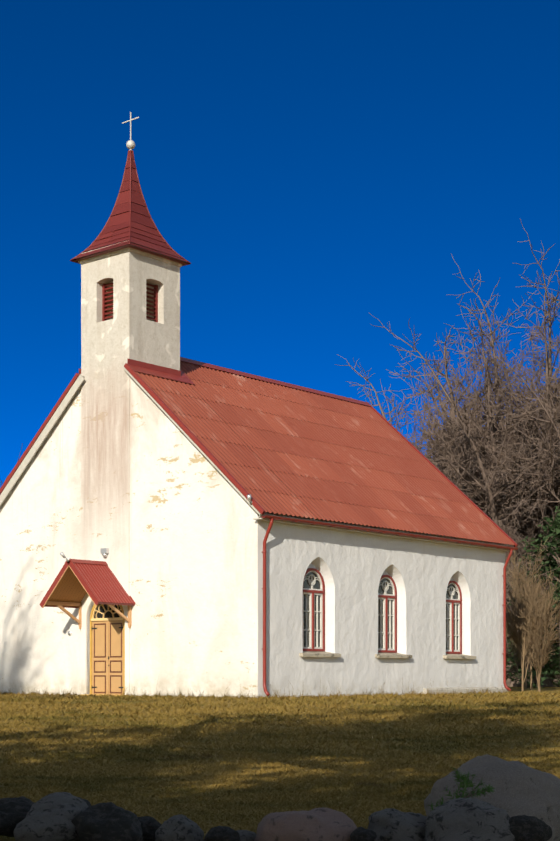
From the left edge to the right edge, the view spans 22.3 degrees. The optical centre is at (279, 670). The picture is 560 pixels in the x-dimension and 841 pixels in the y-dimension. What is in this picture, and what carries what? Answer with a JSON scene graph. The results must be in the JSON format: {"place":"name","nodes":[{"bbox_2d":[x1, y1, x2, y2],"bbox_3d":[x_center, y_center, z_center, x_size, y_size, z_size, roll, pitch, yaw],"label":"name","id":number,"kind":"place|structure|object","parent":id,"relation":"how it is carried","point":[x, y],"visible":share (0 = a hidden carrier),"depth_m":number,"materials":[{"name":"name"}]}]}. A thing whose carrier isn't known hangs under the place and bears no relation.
{"place":"outdoors","nodes":[
{"label":"outdoors","id":0,"kind":"place"},
{"bbox_2d":[81,241,179,694],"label":"church tower","id":1,"kind":"structure","parent":0,"point":[128,330],"depth_m":38.52,"materials":[{"name":"white paint"}]},
{"bbox_2d":[102,282,157,321],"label":"louvers","id":2,"kind":"object","parent":1,"relation":"in","point":[154,306],"visible":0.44,"depth_m":38.85,"materials":[{"name":"red wood"}]},
{"bbox_2d":[76,244,184,266],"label":"tower cornice","id":3,"kind":"structure","parent":1,"relation":"on","point":[128,249],"depth_m":38.52,"materials":[{"name":"paint"}]},
{"bbox_2d":[70,150,190,265],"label":"spire","id":4,"kind":"structure","parent":3,"relation":"on","point":[130,219],"depth_m":38.94,"materials":[{"name":"red metal"}]},
{"bbox_2d":[122,112,138,150],"bbox_3d":[-4.121,-14.856,39.237,0.628,1.120,0.250,0,0,20],"label":"cross","id":5,"kind":"object","parent":4,"relation":"on","point":[130,144],"visible":0.96,"depth_m":39.18,"materials":[{"name":"white metal"}]},
{"bbox_2d":[0,687,559,840],"bbox_3d":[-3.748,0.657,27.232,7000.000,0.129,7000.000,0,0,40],"label":"ground","id":6,"kind":"structure","parent":0,"point":[553,690],"depth_m":12.10,"materials":[{"name":"plant"}]},
{"bbox_2d":[48,793,90,806],"bbox_3d":[-0.675,0.467,4.595,0.184,0.123,0.211,11,-1,38],"label":"field stone","id":7,"kind":"object","parent":6,"relation":"on","point":[87,802],"visible":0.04,"depth_m":4.60,"materials":[{"name":"grey stone"}]},
{"bbox_2d":[71,802,142,840],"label":"field stone","id":8,"kind":"object","parent":6,"relation":"on","point":[108,821],"visible":0.94,"depth_m":4.12,"materials":[{"name":"grey stone"}]},
{"bbox_2d":[155,814,203,840],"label":"field stone","id":9,"kind":"object","parent":6,"relation":"on","point":[179,827],"visible":1,"depth_m":4.10,"materials":[{"name":"grey stone"}]},
{"bbox_2d":[204,826,239,840],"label":"field stone","id":10,"kind":"object","parent":6,"relation":"on","point":[221,833],"visible":1,"depth_m":4.06,"materials":[{"name":"grey stone"}]},
{"bbox_2d":[236,830,255,840],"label":"field stone","id":11,"kind":"object","parent":6,"relation":"on","point":[245,835],"visible":0.54,"depth_m":4.17,"materials":[{"name":"grey stone"}]},
{"bbox_2d":[0,376,504,697],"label":"church walls","id":12,"kind":"structure","parent":6,"relation":"on","point":[197,533],"depth_m":37.72,"materials":[{"name":"white paint"}]},
{"bbox_2d":[40,559,134,628],"bbox_3d":[-5.147,-2.053,37.998,2.335,1.820,1.350,0,0,40],"label":"door canopy frame","id":13,"kind":"object","parent":12,"relation":"attached to","point":[69,588],"visible":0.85,"depth_m":38.11,"materials":[{"name":"brown wood"}]},
{"bbox_2d":[74,563,135,603],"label":"porch roof","id":14,"kind":"structure","parent":13,"relation":"on","point":[103,583],"depth_m":37.59,"materials":[{"name":"red metal"}]},
{"bbox_2d":[81,604,124,695],"bbox_3d":[-4.713,-0.642,38.513,1.700,2.830,0.380,0,0,40],"label":"church door","id":15,"kind":"structure","parent":12,"relation":"in","point":[107,649],"depth_m":38.60,"materials":[{"name":"wood"}]},
{"bbox_2d":[60,494,251,634],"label":"wall lamps","id":16,"kind":"object","parent":12,"relation":"attached to","point":[104,552],"depth_m":38.33,"materials":[{"name":"silver metal"}]},
{"bbox_2d":[0,357,517,547],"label":"roof trim","id":17,"kind":"structure","parent":12,"relation":"attached to","point":[131,366],"depth_m":39.27,"materials":[{"name":"red metal"}]},
{"bbox_2d":[135,361,514,544],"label":"roof","id":18,"kind":"structure","parent":12,"relation":"on","point":[276,448],"depth_m":40.48,"materials":[{"name":"red metal"}]},
{"bbox_2d":[0,365,514,550],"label":"roof eaves","id":19,"kind":"object","parent":18,"relation":"attached to","point":[42,436],"visible":0.54,"depth_m":39.33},
{"bbox_2d":[299,568,475,658],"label":"windows","id":20,"kind":"structure","parent":12,"relation":"attached to","point":[313,614],"depth_m":39.41,"materials":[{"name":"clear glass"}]},
{"bbox_2d":[262,515,517,695],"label":"gutters and downpipes","id":21,"kind":"object","parent":12,"relation":"attached to","point":[272,519],"visible":0.71,"depth_m":37.59,"materials":[{"name":"red metal"}]},
{"bbox_2d":[0,686,515,697],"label":"wall base tufts","id":22,"kind":"object","parent":6,"relation":"on","point":[239,694],"visible":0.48,"depth_m":38.29,"materials":[{"name":"plant"}]},
{"bbox_2d":[254,807,356,840],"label":"field stone","id":23,"kind":"object","parent":6,"relation":"on","point":[322,824],"visible":0.98,"depth_m":4.11,"materials":[{"name":"stone"}]},
{"bbox_2d":[155,678,476,696],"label":"wall weeds","id":24,"kind":"object","parent":6,"relation":"on","point":[337,689],"depth_m":38.12,"materials":[{"name":"green plant"}]},
{"bbox_2d":[350,827,376,840],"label":"field stone","id":25,"kind":"object","parent":6,"relation":"on","point":[360,834],"visible":1,"depth_m":4.07,"materials":[{"name":"grey stone"}]},
{"bbox_2d":[367,808,426,840],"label":"field stone","id":26,"kind":"object","parent":6,"relation":"on","point":[389,824],"visible":0.88,"depth_m":4.18,"materials":[{"name":"grey stone"}]},
{"bbox_2d":[335,254,559,686],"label":"tree","id":27,"kind":"object","parent":6,"relation":"on","point":[476,488],"visible":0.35,"depth_m":59.81,"materials":[{"name":"brown plant"}]},
{"bbox_2d":[364,331,557,498],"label":"tree","id":28,"kind":"object","parent":6,"relation":"on","point":[424,406],"depth_m":81.84,"materials":[{"name":"brown plant"}]},
{"bbox_2d":[369,219,559,686],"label":"tree","id":29,"kind":"object","parent":6,"relation":"on","point":[458,422],"visible":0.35,"depth_m":58.62,"materials":[{"name":"brown plant"}]},
{"bbox_2d":[423,798,515,840],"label":"field stone","id":30,"kind":"object","parent":6,"relation":"on","point":[464,819],"visible":0.83,"depth_m":4.07,"materials":[{"name":"grey stone"}]},
{"bbox_2d":[412,333,559,686],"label":"tree","id":31,"kind":"object","parent":6,"relation":"on","point":[487,512],"visible":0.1,"depth_m":60.14,"materials":[{"name":"brown plant"}]},
{"bbox_2d":[424,754,559,840],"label":"field stone","id":32,"kind":"object","parent":6,"relation":"on","point":[522,789],"visible":0.69,"depth_m":4.74,"materials":[{"name":"grey stone"}]},
{"bbox_2d":[506,540,547,688],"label":"shrub","id":33,"kind":"object","parent":6,"relation":"on","point":[518,584],"visible":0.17,"depth_m":53.11,"materials":[{"name":"brown plant"}]},
{"bbox_2d":[506,568,553,690],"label":"shrub","id":34,"kind":"object","parent":6,"relation":"on","point":[517,641],"visible":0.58,"depth_m":47.68,"materials":[{"name":"brown plant"}]},
{"bbox_2d":[509,815,551,840],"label":"field stone","id":35,"kind":"object","parent":6,"relation":"on","point":[527,828],"visible":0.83,"depth_m":4.02,"materials":[{"name":"grey stone"}]},
{"bbox_2d":[506,548,558,682],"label":"bush","id":36,"kind":"object","parent":6,"relation":"on","point":[554,652],"depth_m":61.37,"materials":[{"name":"plant"}]},
{"bbox_2d":[506,539,559,689],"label":"shrub","id":37,"kind":"object","parent":6,"relation":"on","point":[530,584],"visible":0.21,"depth_m":49.12,"materials":[{"name":"brown plant"}]},
{"bbox_2d":[506,559,559,687],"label":"hedge","id":38,"kind":"object","parent":6,"relation":"on","point":[551,671],"depth_m":57.88,"materials":[{"name":"plant"}]},
{"bbox_2d":[508,554,559,686],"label":"bush","id":39,"kind":"object","parent":6,"relation":"on","point":[530,556],"depth_m":59.90,"materials":[{"name":"green plant"}]},
{"bbox_2d":[517,582,559,691],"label":"shrub","id":40,"kind":"object","parent":6,"relation":"on","point":[536,623],"visible":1,"depth_m":46.33,"materials":[{"name":"brown plant"}]},
{"bbox_2d":[519,513,559,639],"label":"pine tree","id":41,"kind":"object","parent":6,"relation":"on","point":[552,564],"depth_m":56.37,"materials":[{"name":"green plant"}]},
{"bbox_2d":[532,577,559,675],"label":"bush","id":42,"kind":"object","parent":6,"relation":"on","point":[558,658],"visible":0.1,"depth_m":59.60,"materials":[{"name":"green plant"}]},
{"bbox_2d":[541,506,559,609],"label":"pine tree","id":43,"kind":"object","parent":6,"relation":"on","point":[558,516],"visible":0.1,"depth_m":57.95,"materials":[{"name":"green plant"}]},
{"bbox_3d":[-0.403,0.583,4.413,0.175,0.082,0.159,8,-6,-25],"label":"low field stone","id":44,"kind":"object","parent":6,"relation":"on","visible":0},
{"bbox_2d":[138,816,161,840],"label":"field stone","id":45,"kind":"object","parent":44,"relation":"on","point":[150,826],"visible":0.46,"depth_m":4.29,"materials":[{"name":"grey stone"}]},
{"bbox_2d":[0,0,559,487],"label":"sky","id":46,"kind":"structure","parent":0,"point":[317,167],"materials":[{"name":"blue"}]},
{"bbox_2d":[429,767,495,809],"bbox_3d":[0.582,0.426,4.555,0.214,0.222,0.259,0,0,40],"label":"plant","id":47,"kind":"object","parent":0,"point":[464,781],"depth_m":4.59,"materials":[{"name":"green plant"}]},
{"bbox_2d":[423,687,508,693],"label":"plinth wall","id":48,"kind":"structure","parent":0,"point":[457,689],"depth_m":41.91,"materials":[{"name":"grey concrete"}]},
{"bbox_3d":[-0.929,0.569,4.213,0.174,0.109,0.216,5,-6,-11],"label":"low field stone","id":49,"kind":"object","parent":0,"visible":0},
{"bbox_2d":[0,811,11,835],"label":"field stone","id":50,"kind":"object","parent":49,"relation":"on","point":[5,823],"visible":0.73,"depth_m":4.20,"materials":[{"name":"grey stone"}]},
{"label":"low field stone","id":51,"kind":"object","parent":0,"visible":0},
{"bbox_2d":[0,796,34,836],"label":"field stone","id":52,"kind":"object","parent":51,"relation":"on","point":[16,809],"visible":0.33,"depth_m":4.25,"materials":[{"name":"grey stone"}]},
{"bbox_3d":[-0.619,0.565,4.362,0.224,0.127,0.233,-7,-7,26],"label":"low field stone","id":53,"kind":"object","parent":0,"visible":0},
{"bbox_2d":[13,792,88,840],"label":"field stone","id":54,"kind":"object","parent":53,"relation":"on","point":[50,817],"visible":0.67,"depth_m":4.13,"materials":[{"name":"grey stone"}]}
]}

